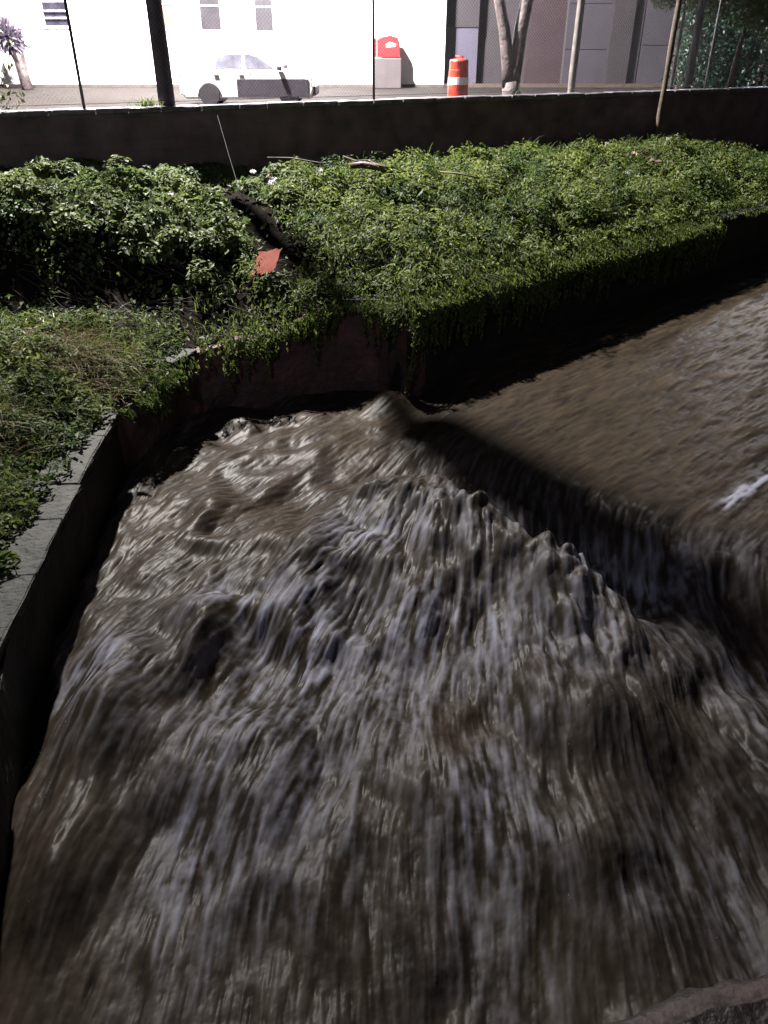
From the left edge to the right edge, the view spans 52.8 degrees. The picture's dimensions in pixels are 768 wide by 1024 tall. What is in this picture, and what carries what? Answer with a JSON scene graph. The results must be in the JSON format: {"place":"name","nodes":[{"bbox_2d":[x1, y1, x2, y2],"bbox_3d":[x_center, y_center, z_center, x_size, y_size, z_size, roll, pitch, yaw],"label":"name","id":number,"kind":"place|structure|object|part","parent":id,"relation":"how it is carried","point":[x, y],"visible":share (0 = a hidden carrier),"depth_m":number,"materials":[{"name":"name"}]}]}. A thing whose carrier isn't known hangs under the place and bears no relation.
{"place":"outdoors","nodes":[
{"label":"outdoors","id":0,"kind":"place"},
{"bbox_2d":[0,0,446,86],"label":"white building","id":1,"kind":"structure","parent":0,"point":[141,78],"depth_m":31.54,"materials":[{"name":"paint"}]},
{"bbox_2d":[39,0,67,28],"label":"window","id":2,"kind":"structure","parent":1,"relation":"in","point":[44,5],"depth_m":31.21,"materials":[{"name":"glass"}]},
{"bbox_2d":[162,0,176,30],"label":"window","id":3,"kind":"structure","parent":1,"relation":"in","point":[169,3],"depth_m":31.24,"materials":[{"name":"paint"}]},
{"bbox_2d":[197,0,221,30],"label":"window","id":4,"kind":"structure","parent":1,"relation":"in","point":[211,8],"depth_m":31.26,"materials":[{"name":"glass"}]},
{"bbox_2d":[253,0,275,33],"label":"window","id":5,"kind":"structure","parent":1,"relation":"in","point":[257,7],"depth_m":31.28,"materials":[{"name":"glass"}]},
{"bbox_2d":[0,84,762,109],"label":"yard ground","id":6,"kind":"structure","parent":0,"point":[106,96],"depth_m":28.02,"materials":[{"name":"grey concrete"}]},
{"bbox_2d":[0,7,35,89],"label":"yucca plant","id":7,"kind":"object","parent":6,"relation":"on","point":[19,65],"visible":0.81,"depth_m":30.00,"materials":[{"name":"purple plant"}]},
{"bbox_2d":[145,0,174,105],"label":"utility pole","id":8,"kind":"object","parent":6,"relation":"on","point":[165,65],"visible":0.62,"depth_m":14.64,"materials":[{"name":"brown wood"}]},
{"bbox_2d":[180,51,318,103],"bbox_3d":[-4.005,-13.026,23.210,3.990,1.390,1.860,0,31,0],"label":"parked car","id":9,"kind":"object","parent":6,"relation":"on","point":[298,84],"visible":0.91,"depth_m":22.56,"materials":[{"name":"white paint"}]},
{"bbox_3d":[-4.520,-13.058,22.401,0.800,0.345,0.114,0,31,0],"label":"rear window","id":10,"kind":"part","parent":9,"relation":"part of","materials":[{"name":"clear glass"}]},
{"bbox_3d":[-3.620,-13.058,22.401,0.840,0.345,0.114,0,31,0],"label":"front window","id":11,"kind":"part","parent":9,"relation":"part of","materials":[{"name":"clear glass"}]},
{"bbox_2d":[0,86,767,169],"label":"boundary wall","id":12,"kind":"structure","parent":6,"relation":"on","point":[154,137],"depth_m":16.70,"materials":[{"name":"dark concrete"}]},
{"bbox_2d":[125,96,162,106],"bbox_3d":[-4.603,-7.880,14.824,0.886,0.192,0.477,0,31,0],"label":"weed tuft","id":13,"kind":"object","parent":12,"relation":"on","point":[143,104],"visible":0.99,"depth_m":14.81,"materials":[{"name":"green plant"}]},
{"bbox_2d":[216,111,243,203],"bbox_3d":[-2.931,-6.754,14.642,0.011,1.354,2.373,-10,33,-16],"label":"stay wire","id":14,"kind":"object","parent":12,"relation":"attached to","point":[229,156],"visible":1,"depth_m":14.69,"materials":[{"name":"grey metal"}]},
{"bbox_2d":[0,0,767,108],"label":"chain link fence","id":15,"kind":"object","parent":12,"relation":"on","point":[70,28],"visible":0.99,"depth_m":16.32,"materials":[{"name":"grey metal"}]},
{"bbox_2d":[0,39,26,110],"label":"climbing weed","id":16,"kind":"object","parent":15,"relation":"attached to","point":[6,85],"visible":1,"depth_m":13.70,"materials":[{"name":"green plant"}]},
{"bbox_2d":[372,35,400,87],"bbox_3d":[0.110,-18.304,31.458,1.180,1.858,0.620,0,31,0],"label":"service cabinet","id":17,"kind":"object","parent":6,"relation":"on","point":[389,62],"visible":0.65,"depth_m":31.23,"materials":[{"name":"grey metal"}]},
{"bbox_2d":[447,55,468,96],"bbox_3d":[1.930,-11.132,20.148,0.720,1.329,0.720,0,31,0],"label":"traffic barrel","id":18,"kind":"object","parent":6,"relation":"on","point":[455,85],"visible":0.53,"depth_m":19.88,"materials":[{"name":"plastic"}]},
{"bbox_2d":[494,0,532,94],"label":"forked tree","id":19,"kind":"object","parent":6,"relation":"on","point":[517,66],"visible":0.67,"depth_m":20.44,"materials":[{"name":"grey plant"}]},
{"bbox_2d":[567,0,584,92],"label":"concrete post","id":20,"kind":"object","parent":6,"relation":"on","point":[573,69],"visible":0.67,"depth_m":18.56,"materials":[{"name":"grey concrete"}]},
{"bbox_2d":[650,0,708,89],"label":"leafy tree","id":21,"kind":"object","parent":6,"relation":"on","point":[670,3],"visible":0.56,"depth_m":22.01,"materials":[{"name":"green plant"}]},
{"bbox_2d":[683,0,706,88],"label":"gate post","id":22,"kind":"object","parent":6,"relation":"on","point":[695,46],"visible":0.66,"depth_m":20.97,"materials":[{"name":"grey metal"}]},
{"bbox_2d":[661,1,767,88],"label":"hedge","id":23,"kind":"object","parent":6,"relation":"on","point":[690,19],"visible":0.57,"depth_m":25.73,"materials":[{"name":"green plant"}]},
{"bbox_2d":[681,0,767,87],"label":"leafy tree","id":24,"kind":"object","parent":6,"relation":"on","point":[753,15],"visible":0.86,"depth_m":20.86,"materials":[{"name":"green plant"}]},
{"bbox_2d":[0,252,767,1023],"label":"river","id":25,"kind":"structure","parent":0,"point":[214,818],"depth_m":6.57,"materials":[{"name":"liquid"}]},
{"bbox_2d":[10,420,757,1005],"bbox_3d":[0.615,-0.016,9.003,9.602,1.067,12.507,0,31,0],"label":"water spray","id":26,"kind":"object","parent":25,"relation":"on","point":[450,556],"visible":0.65,"depth_m":7.38,"materials":[{"name":"liquid"}]},
{"bbox_2d":[0,146,767,539],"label":"river bank","id":27,"kind":"structure","parent":0,"point":[10,278],"depth_m":12.43,"materials":[{"name":"green plant"}]},
{"bbox_2d":[0,309,115,503],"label":"shrubs","id":28,"kind":"object","parent":27,"relation":"on","point":[47,325],"visible":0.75,"depth_m":9.88,"materials":[{"name":"green plant"}]},
{"bbox_2d":[0,411,125,897],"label":"retaining wall","id":29,"kind":"structure","parent":27,"relation":"on","point":[55,542],"depth_m":7.44,"materials":[{"name":"concrete"}]},
{"bbox_2d":[0,303,172,477],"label":"dry grass","id":30,"kind":"structure","parent":27,"relation":"on","point":[102,380],"depth_m":10.42,"materials":[{"name":"plant"}]},
{"bbox_2d":[0,299,175,551],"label":"long grass","id":31,"kind":"structure","parent":27,"relation":"on","point":[56,398],"depth_m":10.17,"materials":[{"name":"green plant"}]},
{"bbox_2d":[0,294,191,574],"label":"creeper cover","id":32,"kind":"object","parent":27,"relation":"on","point":[77,427],"visible":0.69,"depth_m":9.59,"materials":[{"name":"green plant"}]},
{"bbox_2d":[0,219,237,347],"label":"ivy cover","id":33,"kind":"object","parent":27,"relation":"on","point":[80,265],"visible":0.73,"depth_m":12.22,"materials":[{"name":"green plant"}]},
{"bbox_2d":[0,154,302,282],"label":"shrubs","id":34,"kind":"object","parent":27,"relation":"on","point":[190,179],"visible":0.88,"depth_m":12.67,"materials":[{"name":"green plant"}]},
{"bbox_2d":[0,158,319,296],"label":"ivy cover","id":35,"kind":"object","parent":27,"relation":"on","point":[144,194],"visible":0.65,"depth_m":12.78,"materials":[{"name":"green plant"}]},
{"bbox_2d":[0,224,329,349],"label":"dead vine stems","id":36,"kind":"object","parent":27,"relation":"on","point":[149,307],"visible":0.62,"depth_m":12.27,"materials":[{"name":"plant"}]},
{"bbox_2d":[112,295,425,470],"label":"retaining wall","id":37,"kind":"structure","parent":27,"relation":"on","point":[347,359],"depth_m":12.27,"materials":[{"name":"concrete"}]},
{"bbox_2d":[90,345,189,422],"bbox_3d":[-3.338,-1.664,10.643,0.706,0.850,1.448,10,33,16],"label":"hanging creeper","id":38,"kind":"object","parent":37,"relation":"hanging from","point":[155,405],"visible":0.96,"depth_m":10.64,"materials":[{"name":"green plant"}]},
{"bbox_2d":[139,338,215,413],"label":"trailing vines","id":39,"kind":"object","parent":37,"relation":"attached to","point":[155,375],"visible":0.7,"depth_m":11.14,"materials":[{"name":"green plant"}]},
{"bbox_2d":[195,278,369,360],"bbox_3d":[-1.539,-2.958,12.046,2.760,1.119,0.750,-8,32,-13],"label":"hanging creeper","id":40,"kind":"object","parent":37,"relation":"attached to","point":[301,328],"visible":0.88,"depth_m":11.98,"materials":[{"name":"green plant"}]},
{"bbox_2d":[196,290,406,389],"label":"trailing vines","id":41,"kind":"object","parent":37,"relation":"attached to","point":[325,324],"visible":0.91,"depth_m":11.88,"materials":[{"name":"green plant"}]},
{"bbox_2d":[403,307,419,394],"bbox_3d":[0.395,-2.328,11.624,0.261,1.502,0.268,-22,38,-32],"label":"hanging vine","id":42,"kind":"object","parent":27,"relation":"hanging from","point":[413,343],"visible":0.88,"depth_m":11.52,"materials":[{"name":"green plant"}]},
{"bbox_2d":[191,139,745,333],"bbox_3d":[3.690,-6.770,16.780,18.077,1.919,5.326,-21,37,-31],"label":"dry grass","id":43,"kind":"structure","parent":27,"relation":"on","point":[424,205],"depth_m":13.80,"materials":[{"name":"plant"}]},
{"bbox_2d":[188,130,767,337],"bbox_3d":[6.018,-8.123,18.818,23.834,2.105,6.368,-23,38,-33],"label":"creeper cover","id":44,"kind":"object","parent":27,"relation":"on","point":[684,160],"visible":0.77,"depth_m":14.38,"materials":[{"name":"green plant"}]},
{"bbox_2d":[249,248,281,275],"bbox_3d":[-1.900,-4.022,12.438,0.505,0.025,0.549,0,62,28],"label":"orange cloth","id":45,"kind":"object","parent":44,"relation":"on","point":[267,260],"visible":0.98,"depth_m":12.43,"materials":[{"name":"orange fabric"}]},
{"bbox_2d":[266,176,276,185],"bbox_3d":[-2.050,-6.045,14.111,0.160,0.059,0.213,19,75,11],"label":"litter scrap","id":46,"kind":"object","parent":44,"relation":"on","point":[270,181],"visible":0.96,"depth_m":14.12,"materials":[{"name":"white paper"}]},
{"bbox_2d":[267,157,335,164],"bbox_3d":[-1.581,-6.797,14.956,1.590,0.097,0.048,13,34,21],"label":"branch","id":47,"kind":"object","parent":44,"relation":"on","point":[299,159],"visible":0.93,"depth_m":14.97,"materials":[{"name":"brown wood"}]},
{"bbox_2d":[350,161,391,172],"bbox_3d":[-0.234,-6.524,14.641,0.826,0.216,0.146,8,32,13],"label":"log","id":48,"kind":"object","parent":44,"relation":"on","point":[363,165],"visible":0.97,"depth_m":14.58,"materials":[{"name":"brown wood"}]},
{"bbox_2d":[343,155,396,168],"bbox_3d":[-0.307,-6.657,14.719,1.354,0.135,0.123,23,38,33],"label":"branch","id":49,"kind":"object","parent":48,"relation":"on","point":[366,160],"visible":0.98,"depth_m":14.76,"materials":[{"name":"brown wood"}]},
{"bbox_2d":[366,260,489,337],"bbox_3d":[0.702,-3.324,12.045,1.836,0.946,0.984,-23,38,-32],"label":"hanging creeper","id":50,"kind":"object","parent":44,"relation":"hanging from","point":[396,311],"visible":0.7,"depth_m":11.74,"materials":[{"name":"green plant"}]},
{"bbox_2d":[440,171,478,177],"bbox_3d":[1.406,-6.281,14.393,0.781,0.083,0.055,14,34,22],"label":"branch","id":51,"kind":"object","parent":44,"relation":"on","point":[457,173],"visible":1,"depth_m":14.40,"materials":[{"name":"brown wood"}]},
{"bbox_2d":[388,203,767,395],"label":"retaining wall","id":52,"kind":"structure","parent":27,"relation":"on","point":[745,238],"depth_m":14.17,"materials":[{"name":"concrete"}]},
{"bbox_2d":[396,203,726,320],"bbox_3d":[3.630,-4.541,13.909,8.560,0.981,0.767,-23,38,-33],"label":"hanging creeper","id":53,"kind":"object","parent":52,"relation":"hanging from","point":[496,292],"visible":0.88,"depth_m":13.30,"materials":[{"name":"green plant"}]},
{"bbox_2d":[403,212,722,360],"bbox_3d":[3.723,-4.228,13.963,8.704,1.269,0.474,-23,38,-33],"label":"trailing vines","id":54,"kind":"object","parent":52,"relation":"attached to","point":[705,238],"visible":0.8,"depth_m":13.25,"materials":[{"name":"green plant"}]},
{"bbox_2d":[716,193,767,221],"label":"hanging creeper","id":55,"kind":"object","parent":52,"relation":"attached to","point":[763,211],"visible":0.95,"depth_m":16.89,"materials":[{"name":"green plant"}]},
{"bbox_2d":[634,143,672,170],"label":"dead leaves","id":56,"kind":"object","parent":27,"relation":"on","point":[657,161],"visible":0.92,"depth_m":17.28,"materials":[{"name":"brown plant"}]},
{"bbox_2d":[653,0,681,138],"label":"wooden stake","id":57,"kind":"object","parent":27,"relation":"on","point":[670,50],"visible":0.82,"depth_m":18.93,"materials":[{"name":"brown wood"}]},
{"bbox_2d":[608,973,767,1023],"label":"bridge parapet","id":58,"kind":"structure","parent":27,"relation":"on","point":[732,1001],"depth_m":0.94,"materials":[{"name":"concrete"}]},
{"bbox_2d":[444,0,692,86],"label":"grey building","id":59,"kind":"structure","parent":0,"point":[595,18],"depth_m":32.06,"materials":[{"name":"purple paint"}]},
{"bbox_2d":[681,0,767,83],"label":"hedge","id":60,"kind":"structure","parent":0,"point":[737,72],"depth_m":34.45,"materials":[{"name":"green plant"}]}
]}

